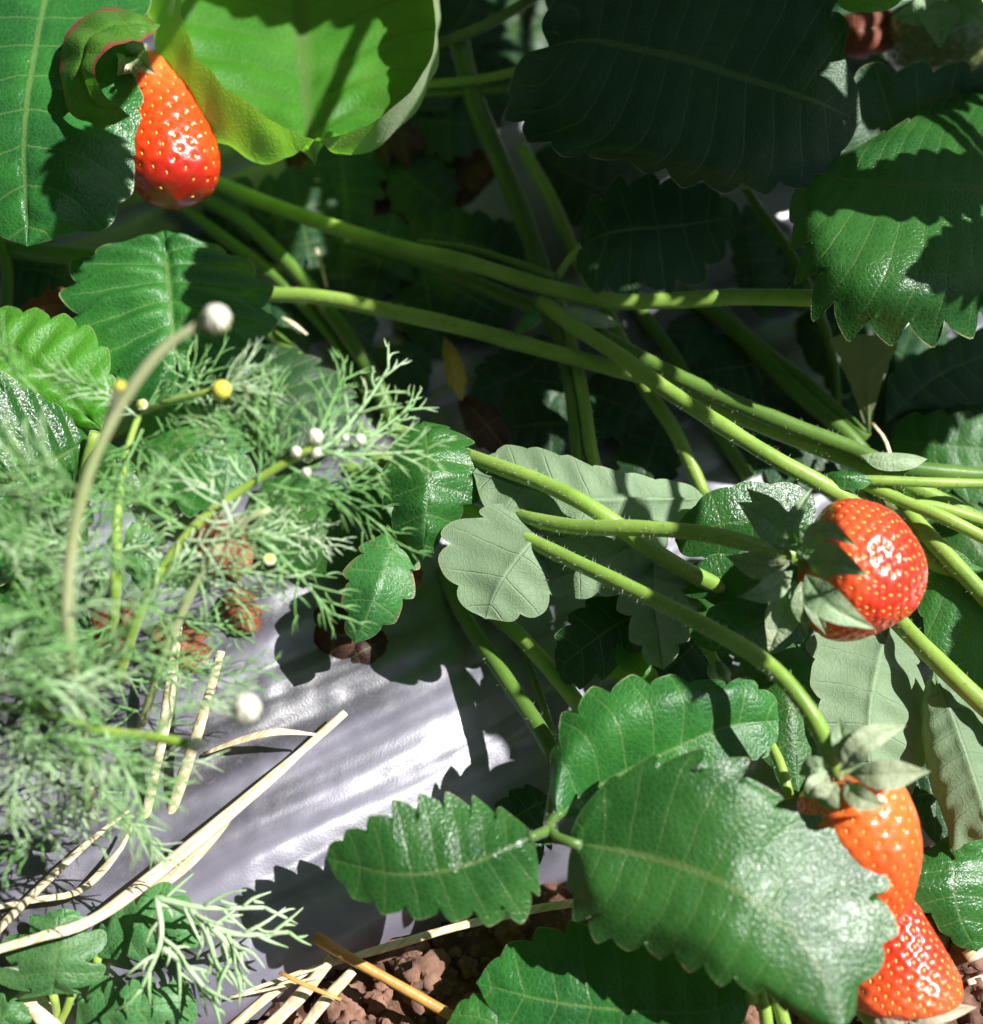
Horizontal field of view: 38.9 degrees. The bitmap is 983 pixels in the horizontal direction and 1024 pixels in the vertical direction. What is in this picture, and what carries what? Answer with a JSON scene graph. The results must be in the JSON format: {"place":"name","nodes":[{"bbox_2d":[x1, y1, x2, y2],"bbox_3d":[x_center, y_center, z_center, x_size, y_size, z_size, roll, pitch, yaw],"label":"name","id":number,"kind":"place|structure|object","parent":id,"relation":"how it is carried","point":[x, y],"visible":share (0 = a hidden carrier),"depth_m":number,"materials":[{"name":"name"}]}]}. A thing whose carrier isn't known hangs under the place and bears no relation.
{"place":"outdoors","nodes":[
{"label":"outdoors","id":0,"kind":"place"},
{"bbox_2d":[245,148,960,1023],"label":"soil","id":1,"kind":"structure","parent":0,"point":[473,176],"depth_m":0.30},
{"bbox_2d":[302,145,385,226],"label":"strawberry leaf","id":2,"kind":"object","parent":1,"relation":"on","point":[355,180],"visible":0.59,"depth_m":0.37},
{"bbox_2d":[374,116,423,167],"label":"dead leaf","id":3,"kind":"object","parent":1,"relation":"on","point":[403,142],"visible":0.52,"depth_m":0.37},
{"bbox_2d":[382,150,458,220],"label":"strawberry leaf","id":4,"kind":"object","parent":1,"relation":"on","point":[424,185],"visible":1,"depth_m":0.37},
{"bbox_2d":[395,948,456,1020],"bbox_3d":[-0.014,0.099,0.292,0.013,0.012,0.016,0,65,0],"label":"soil lump","id":5,"kind":"object","parent":1,"relation":"on","point":[425,974],"visible":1,"depth_m":0.29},
{"bbox_2d":[412,96,503,161],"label":"strawberry leaf","id":6,"kind":"object","parent":1,"relation":"on","point":[450,134],"visible":0.52,"depth_m":0.38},
{"bbox_2d":[0,14,982,1023],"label":"mulch film","id":7,"kind":"object","parent":1,"relation":"on","point":[426,706],"visible":0.29,"depth_m":0.31,"materials":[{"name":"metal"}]},
{"bbox_2d":[0,258,75,305],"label":"strawberry leaf","id":8,"kind":"object","parent":7,"relation":"on","point":[35,279],"visible":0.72,"depth_m":0.35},
{"bbox_2d":[0,559,91,653],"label":"strawberry leaf","id":9,"kind":"object","parent":7,"relation":"on","point":[84,621],"visible":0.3,"depth_m":0.31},
{"bbox_2d":[6,240,96,263],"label":"leaf stalk","id":10,"kind":"object","parent":7,"relation":"on","point":[54,253],"visible":0.47,"depth_m":0.34,"materials":[{"name":"green"}]},
{"bbox_2d":[0,908,106,1023],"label":"weed seedling","id":11,"kind":"object","parent":7,"relation":"on","point":[53,968],"visible":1,"depth_m":0.28,"materials":[{"name":"green plant"}]},
{"bbox_2d":[0,306,139,585],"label":"strawberry leaf","id":12,"kind":"object","parent":7,"relation":"on","point":[70,440],"visible":0.68,"depth_m":0.30,"materials":[{"name":"green"}]},
{"bbox_2d":[52,491,160,590],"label":"strawberry leaf","id":13,"kind":"object","parent":7,"relation":"on","point":[145,536],"visible":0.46,"depth_m":0.30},
{"bbox_2d":[75,975,197,1023],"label":"weed seedling","id":14,"kind":"object","parent":7,"relation":"on","point":[102,1002],"visible":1,"depth_m":0.28,"materials":[{"name":"green plant"}]},
{"bbox_2d":[93,881,198,962],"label":"weed seedling","id":15,"kind":"object","parent":7,"relation":"on","point":[129,926],"visible":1,"depth_m":0.28,"materials":[{"name":"green plant"}]},
{"bbox_2d":[59,231,277,404],"bbox_3d":[-0.073,-0.045,0.312,0.049,0.011,0.044,0,65,0],"label":"strawberry leaf","id":16,"kind":"object","parent":7,"relation":"on","point":[134,303],"visible":0.87,"depth_m":0.31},
{"bbox_2d":[0,710,347,953],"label":"straw","id":17,"kind":"object","parent":7,"relation":"on","point":[186,849],"visible":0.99,"depth_m":0.28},
{"bbox_2d":[141,399,255,517],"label":"strawberry leaf","id":18,"kind":"object","parent":7,"relation":"on","point":[151,427],"visible":0.41,"depth_m":0.32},
{"bbox_2d":[114,873,310,1023],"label":"feathery weed","id":19,"kind":"object","parent":7,"relation":"on","point":[228,943],"visible":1,"depth_m":0.27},
{"bbox_2d":[0,304,456,892],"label":"feathery weed","id":20,"kind":"object","parent":7,"relation":"on","point":[216,320],"visible":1,"depth_m":0.25,"materials":[{"name":"green"}]},
{"bbox_2d":[201,176,256,252],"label":"strawberry leaf","id":21,"kind":"object","parent":7,"relation":"on","point":[233,230],"visible":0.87,"depth_m":0.37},
{"bbox_2d":[175,207,370,395],"bbox_3d":[-0.057,-0.059,0.352,0.008,0.010,0.083,-40,71,-17],"label":"leaf stalk","id":22,"kind":"object","parent":7,"relation":"on","point":[276,278],"visible":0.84,"depth_m":0.35,"materials":[{"name":"green"}]},
{"bbox_2d":[256,302,321,352],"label":"strawberry leaf","id":23,"kind":"object","parent":7,"relation":"on","point":[300,340],"visible":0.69,"depth_m":0.35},
{"bbox_2d":[147,0,440,164],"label":"strawberry leaf","id":24,"kind":"object","parent":7,"relation":"on","point":[270,81],"visible":0.98,"depth_m":0.33,"materials":[{"name":"plant"}]},
{"bbox_2d":[117,41,220,209],"bbox_3d":[-0.074,-0.089,0.316,0.023,0.032,0.039,-10,65,-5],"label":"strawberry","id":25,"kind":"object","parent":24,"relation":"on","point":[176,157],"visible":0.98,"depth_m":0.31,"materials":[{"name":"red food"}]},
{"bbox_2d":[0,0,160,245],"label":"strawberry leaf","id":26,"kind":"object","parent":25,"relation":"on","point":[71,101],"visible":1,"depth_m":0.30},
{"bbox_2d":[249,163,341,256],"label":"strawberry leaf","id":27,"kind":"object","parent":7,"relation":"on","point":[310,188],"visible":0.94,"depth_m":0.37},
{"bbox_2d":[198,195,398,424],"bbox_3d":[-0.052,-0.058,0.350,0.011,0.013,0.096,-38,71,-16],"label":"leaf stalk","id":28,"kind":"object","parent":7,"relation":"on","point":[280,255],"visible":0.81,"depth_m":0.34,"materials":[{"name":"green"}]},
{"bbox_2d":[269,285,982,529],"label":"leaf stalk","id":29,"kind":"object","parent":28,"relation":"on","point":[491,335],"visible":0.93,"depth_m":0.32,"materials":[{"name":"green"}]},
{"bbox_2d":[592,328,982,478],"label":"leaf stalk","id":30,"kind":"object","parent":29,"relation":"on","point":[904,464],"visible":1,"depth_m":0.31,"materials":[{"name":"green"}]},
{"bbox_2d":[245,344,364,462],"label":"strawberry leaf","id":31,"kind":"object","parent":7,"relation":"on","point":[298,388],"visible":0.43,"depth_m":0.33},
{"bbox_2d":[252,473,364,579],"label":"strawberry leaf","id":32,"kind":"object","parent":7,"relation":"on","point":[339,562],"visible":0.55,"depth_m":0.32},
{"bbox_2d":[283,240,359,294],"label":"strawberry leaf","id":33,"kind":"object","parent":7,"relation":"on","point":[340,277],"visible":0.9,"depth_m":0.36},
{"bbox_2d":[277,222,339,281],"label":"strawberry leaf","id":34,"kind":"object","parent":33,"relation":"on","point":[299,243],"visible":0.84,"depth_m":0.36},
{"bbox_2d":[313,594,355,659],"bbox_3d":[-0.034,0.027,0.315,0.016,0.007,0.016,0,65,0],"label":"lump","id":35,"kind":"object","parent":7,"relation":"on","point":[341,646],"visible":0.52,"depth_m":0.31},
{"bbox_2d":[350,466,393,535],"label":"strawberry leaf","id":36,"kind":"object","parent":7,"relation":"on","point":[385,513],"visible":0.31,"depth_m":0.33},
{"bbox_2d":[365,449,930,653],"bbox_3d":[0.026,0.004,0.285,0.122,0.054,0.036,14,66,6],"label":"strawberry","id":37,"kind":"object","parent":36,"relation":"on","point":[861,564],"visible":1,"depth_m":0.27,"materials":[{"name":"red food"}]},
{"bbox_2d":[344,212,412,300],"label":"strawberry leaf","id":38,"kind":"object","parent":7,"relation":"on","point":[378,278],"visible":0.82,"depth_m":0.36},
{"bbox_2d":[340,238,541,312],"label":"leaf stalk","id":39,"kind":"object","parent":38,"relation":"on","point":[495,292],"visible":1,"depth_m":0.34,"materials":[{"name":"green"}]},
{"bbox_2d":[341,528,419,642],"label":"strawberry leaf","id":40,"kind":"object","parent":7,"relation":"on","point":[380,596],"visible":0.91,"depth_m":0.29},
{"bbox_2d":[311,931,453,1020],"bbox_3d":[-0.022,0.094,0.281,0.032,0.007,0.003,26,68,12],"label":"straw","id":41,"kind":"object","parent":7,"relation":"on","point":[326,943],"visible":1,"depth_m":0.28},
{"bbox_2d":[234,899,572,994],"bbox_3d":[-0.018,0.089,0.286,0.072,0.005,0.003,-13,66,-6],"label":"straw","id":42,"kind":"object","parent":7,"relation":"on","point":[440,931],"visible":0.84,"depth_m":0.28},
{"bbox_2d":[376,341,432,417],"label":"strawberry leaf","id":43,"kind":"object","parent":7,"relation":"on","point":[418,354],"visible":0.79,"depth_m":0.35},
{"bbox_2d":[388,267,458,356],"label":"strawberry leaf","id":44,"kind":"object","parent":7,"relation":"on","point":[419,291],"visible":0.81,"depth_m":0.35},
{"bbox_2d":[424,270,511,336],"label":"strawberry leaf","id":45,"kind":"object","parent":7,"relation":"on","point":[458,301],"visible":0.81,"depth_m":0.35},
{"bbox_2d":[438,0,517,53],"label":"strawberry leaf","id":46,"kind":"object","parent":7,"relation":"on","point":[457,15],"visible":0.38,"depth_m":0.39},
{"bbox_2d":[458,395,511,453],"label":"strawberry leaf","id":47,"kind":"object","parent":7,"relation":"on","point":[486,427],"visible":0.9,"depth_m":0.33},
{"bbox_2d":[435,567,557,765],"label":"leaf stalk","id":48,"kind":"object","parent":7,"relation":"on","point":[524,706],"visible":0.92,"depth_m":0.30,"materials":[{"name":"green"}]},
{"bbox_2d":[458,35,536,114],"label":"strawberry leaf","id":49,"kind":"object","parent":7,"relation":"on","point":[507,52],"visible":0.27,"depth_m":0.39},
{"bbox_2d":[449,39,559,334],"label":"leaf stalk","id":50,"kind":"object","parent":7,"relation":"on","point":[517,201],"visible":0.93,"depth_m":0.34,"materials":[{"name":"green"}]},
{"bbox_2d":[438,0,539,51],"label":"leaf stalk","id":51,"kind":"object","parent":50,"relation":"on","point":[496,19],"visible":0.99,"depth_m":0.34,"materials":[{"name":"green"}]},
{"bbox_2d":[493,221,521,286],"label":"strawberry leaf","id":52,"kind":"object","parent":7,"relation":"on","point":[511,223],"visible":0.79,"depth_m":0.36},
{"bbox_2d":[403,207,526,270],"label":"strawberry leaf","id":53,"kind":"object","parent":52,"relation":"on","point":[479,228],"visible":0.49,"depth_m":0.36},
{"bbox_2d":[214,176,812,310],"bbox_3d":[-0.007,-0.063,0.335,0.168,0.034,0.018,20,67,9],"label":"leaf stalk","id":54,"kind":"object","parent":7,"relation":"on","point":[587,297],"visible":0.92,"depth_m":0.33,"materials":[{"name":"green"}]},
{"bbox_2d":[554,173,741,294],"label":"strawberry leaf","id":55,"kind":"object","parent":54,"relation":"on","point":[649,231],"visible":0.97,"depth_m":0.32,"materials":[{"name":"green"}]},
{"bbox_2d":[503,0,860,194],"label":"strawberry leaf","id":56,"kind":"object","parent":55,"relation":"on","point":[728,96],"visible":1,"depth_m":0.30,"materials":[{"name":"plant"}]},
{"bbox_2d":[473,334,553,413],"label":"strawberry leaf","id":57,"kind":"object","parent":7,"relation":"on","point":[502,377],"visible":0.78,"depth_m":0.34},
{"bbox_2d":[492,784,556,864],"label":"strawberry leaf","id":58,"kind":"object","parent":7,"relation":"on","point":[526,806],"visible":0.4,"depth_m":0.30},
{"bbox_2d":[488,619,582,712],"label":"leaf stalk","id":59,"kind":"object","parent":7,"relation":"on","point":[531,648],"visible":0.74,"depth_m":0.30,"materials":[{"name":"green"}]},
{"bbox_2d":[500,385,584,455],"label":"strawberry leaf","id":60,"kind":"object","parent":7,"relation":"on","point":[538,421],"visible":0.68,"depth_m":0.34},
{"bbox_2d":[526,358,565,403],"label":"strawberry leaf","id":61,"kind":"object","parent":7,"relation":"on","point":[545,383],"visible":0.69,"depth_m":0.34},
{"bbox_2d":[388,422,725,594],"bbox_3d":[0.012,-0.003,0.300,0.086,0.028,0.010,28,68,12],"label":"leaf stalk","id":62,"kind":"object","parent":7,"relation":"on","point":[659,554],"visible":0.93,"depth_m":0.29,"materials":[{"name":"green"}]},
{"bbox_2d":[380,421,478,559],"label":"strawberry leaf","id":63,"kind":"object","parent":62,"relation":"attached to","point":[429,509],"visible":0.89,"depth_m":0.30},
{"bbox_2d":[675,481,815,657],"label":"strawberry leaf","id":64,"kind":"object","parent":62,"relation":"attached to","point":[719,507],"visible":0.49,"depth_m":0.29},
{"bbox_2d":[549,318,583,461],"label":"leaf stalk","id":65,"kind":"object","parent":7,"relation":"on","point":[575,437],"visible":0.73,"depth_m":0.32,"materials":[{"name":"green"}]},
{"bbox_2d":[438,445,702,621],"bbox_3d":[0.018,0.004,0.295,0.058,0.011,0.039,0,65,0],"label":"strawberry leaf","id":66,"kind":"object","parent":7,"relation":"on","point":[493,564],"visible":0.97,"depth_m":0.29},
{"bbox_2d":[558,299,601,465],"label":"leaf stalk","id":67,"kind":"object","parent":7,"relation":"on","point":[587,429],"visible":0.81,"depth_m":0.32,"materials":[{"name":"green"}]},
{"bbox_2d":[535,143,633,226],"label":"strawberry leaf","id":68,"kind":"object","parent":7,"relation":"on","point":[577,182],"visible":0.52,"depth_m":0.36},
{"bbox_2d":[554,593,641,689],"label":"strawberry leaf","id":69,"kind":"object","parent":7,"relation":"on","point":[592,635],"visible":0.78,"depth_m":0.29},
{"bbox_2d":[326,674,898,1023],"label":"strawberry leaf","id":70,"kind":"object","parent":7,"relation":"on","point":[690,845],"visible":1,"depth_m":0.26,"materials":[{"name":"green"}]},
{"bbox_2d":[516,142,709,494],"bbox_3d":[0.027,-0.050,0.340,0.008,0.016,0.108,-21,67,-10],"label":"leaf stalk","id":71,"kind":"object","parent":7,"relation":"on","point":[659,408],"visible":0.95,"depth_m":0.33,"materials":[{"name":"green"}]},
{"bbox_2d":[586,372,655,440],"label":"strawberry leaf","id":72,"kind":"object","parent":7,"relation":"on","point":[621,407],"visible":0.67,"depth_m":0.34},
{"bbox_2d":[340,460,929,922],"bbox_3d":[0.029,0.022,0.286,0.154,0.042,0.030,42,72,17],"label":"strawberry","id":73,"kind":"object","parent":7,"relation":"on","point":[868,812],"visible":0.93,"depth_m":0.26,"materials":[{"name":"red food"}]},
{"bbox_2d":[616,417,681,479],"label":"strawberry leaf","id":74,"kind":"object","parent":7,"relation":"on","point":[648,449],"visible":0.73,"depth_m":0.33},
{"bbox_2d":[665,311,714,367],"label":"strawberry leaf","id":75,"kind":"object","parent":7,"relation":"on","point":[691,336],"visible":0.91,"depth_m":0.35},
{"bbox_2d":[652,637,733,682],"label":"strawberry leaf","id":76,"kind":"object","parent":7,"relation":"on","point":[690,663],"visible":0.22,"depth_m":0.31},
{"bbox_2d":[632,309,754,481],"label":"leaf stalk","id":77,"kind":"object","parent":7,"relation":"on","point":[673,356],"visible":0.49,"depth_m":0.34,"materials":[{"name":"green"}]},
{"bbox_2d":[689,333,765,398],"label":"strawberry leaf","id":78,"kind":"object","parent":7,"relation":"on","point":[728,363],"visible":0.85,"depth_m":0.34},
{"bbox_2d":[515,294,956,579],"bbox_3d":[0.059,-0.015,0.309,0.123,0.022,0.016,32,69,14],"label":"leaf stalk","id":79,"kind":"object","parent":7,"relation":"on","point":[580,323],"visible":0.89,"depth_m":0.30,"materials":[{"name":"green"}]},
{"bbox_2d":[824,471,982,489],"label":"leaf stalk","id":80,"kind":"object","parent":79,"relation":"attached to","point":[848,480],"visible":1,"depth_m":0.30,"materials":[{"name":"green"}]},
{"bbox_2d":[730,202,787,318],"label":"strawberry leaf","id":81,"kind":"object","parent":7,"relation":"on","point":[756,261],"visible":0.81,"depth_m":0.35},
{"bbox_2d":[676,283,868,446],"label":"leaf stalk","id":82,"kind":"object","parent":7,"relation":"on","point":[779,374],"visible":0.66,"depth_m":0.34,"materials":[{"name":"green"}]},
{"bbox_2d":[743,643,819,791],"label":"strawberry leaf","id":83,"kind":"object","parent":7,"relation":"on","point":[796,744],"visible":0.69,"depth_m":0.29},
{"bbox_2d":[734,402,839,491],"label":"strawberry leaf","id":84,"kind":"object","parent":7,"relation":"on","point":[758,466],"visible":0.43,"depth_m":0.34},
{"bbox_2d":[773,397,860,470],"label":"strawberry leaf","id":85,"kind":"object","parent":84,"relation":"on","point":[798,412],"visible":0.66,"depth_m":0.34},
{"bbox_2d":[707,289,870,440],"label":"leaf stalk","id":86,"kind":"object","parent":7,"relation":"on","point":[821,394],"visible":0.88,"depth_m":0.33,"materials":[{"name":"green"}]},
{"bbox_2d":[830,335,897,435],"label":"strawberry leaf","id":87,"kind":"object","parent":86,"relation":"on","point":[865,360],"visible":0.95,"depth_m":0.32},
{"bbox_2d":[738,186,840,403],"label":"leaf stalk","id":88,"kind":"object","parent":7,"relation":"on","point":[770,224],"visible":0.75,"depth_m":0.34,"materials":[{"name":"green"}]},
{"bbox_2d":[796,304,891,393],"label":"strawberry leaf","id":89,"kind":"object","parent":7,"relation":"on","point":[809,340],"visible":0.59,"depth_m":0.35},
{"bbox_2d":[739,90,982,347],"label":"strawberry leaf","id":90,"kind":"object","parent":7,"relation":"on","point":[887,231],"visible":1,"depth_m":0.29,"materials":[{"name":"green"}]},
{"bbox_2d":[805,627,924,795],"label":"strawberry leaf","id":91,"kind":"object","parent":7,"relation":"on","point":[858,685],"visible":0.48,"depth_m":0.29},
{"bbox_2d":[841,60,982,152],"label":"strawberry leaf","id":92,"kind":"object","parent":7,"relation":"on","point":[889,100],"visible":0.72,"depth_m":0.32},
{"bbox_2d":[862,485,982,543],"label":"leaf stalk","id":93,"kind":"object","parent":7,"relation":"on","point":[955,523],"visible":1,"depth_m":0.30,"materials":[{"name":"green"}]},
{"bbox_2d":[910,764,947,843],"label":"strawberry leaf","id":94,"kind":"object","parent":7,"relation":"on","point":[929,814],"visible":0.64,"depth_m":0.30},
{"bbox_2d":[885,327,982,422],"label":"strawberry leaf","id":95,"kind":"object","parent":7,"relation":"on","point":[949,373],"visible":0.98,"depth_m":0.33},
{"bbox_2d":[886,0,982,71],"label":"leaf","id":96,"kind":"object","parent":7,"relation":"on","point":[935,35],"visible":0.91,"depth_m":0.33,"materials":[{"name":"green plant"}]},
{"bbox_2d":[844,10,892,58],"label":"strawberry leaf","id":97,"kind":"object","parent":96,"relation":"on","point":[867,35],"visible":0.66,"depth_m":0.34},
{"bbox_2d":[890,323,982,415],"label":"strawberry leaf","id":98,"kind":"object","parent":7,"relation":"on","point":[909,342],"visible":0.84,"depth_m":0.35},
{"bbox_2d":[891,617,982,717],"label":"leaf stalk","id":99,"kind":"object","parent":7,"relation":"on","point":[942,666],"visible":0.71,"depth_m":0.29,"materials":[{"name":"green"}]},
{"bbox_2d":[921,671,982,849],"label":"strawberry leaf","id":100,"kind":"object","parent":99,"relation":"attached to","point":[952,733],"visible":1,"depth_m":0.28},
{"bbox_2d":[914,535,982,689],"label":"strawberry leaf","id":101,"kind":"object","parent":7,"relation":"on","point":[950,610],"visible":0.69,"depth_m":0.30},
{"bbox_2d":[921,488,982,568],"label":"strawberry leaf","id":102,"kind":"object","parent":7,"relation":"on","point":[971,550],"visible":0.2,"depth_m":0.32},
{"bbox_2d":[476,920,758,1023],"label":"strawberry leaf","id":103,"kind":"object","parent":1,"relation":"on","point":[575,973],"visible":1,"depth_m":0.27,"materials":[{"name":"green"}]},
{"bbox_2d":[282,912,964,1023],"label":"soil crumbs","id":104,"kind":"object","parent":1,"relation":"on","point":[378,998],"visible":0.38,"depth_m":0.29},
{"bbox_2d":[856,900,975,1023],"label":"strawberry","id":105,"kind":"object","parent":1,"relation":"on","point":[916,979],"visible":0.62,"depth_m":0.27,"materials":[{"name":"red food"}]},
{"bbox_2d":[914,836,982,951],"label":"strawberry leaf","id":106,"kind":"object","parent":1,"relation":"on","point":[948,896],"visible":1,"depth_m":0.28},
{"bbox_2d":[616,561,689,669],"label":"strawberry leaf","id":107,"kind":"object","parent":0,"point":[657,637],"visible":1,"depth_m":0.29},
{"bbox_2d":[839,388,923,500],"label":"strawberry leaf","id":108,"kind":"object","parent":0,"point":[874,440],"visible":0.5,"depth_m":0.34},
{"bbox_2d":[891,411,982,505],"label":"strawberry leaf","id":109,"kind":"object","parent":108,"relation":"on","point":[942,437],"visible":0.77,"depth_m":0.33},
{"bbox_2d":[864,485,982,607],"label":"leaf stalk","id":110,"kind":"object","parent":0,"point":[942,551],"visible":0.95,"depth_m":0.30,"materials":[{"name":"green"}]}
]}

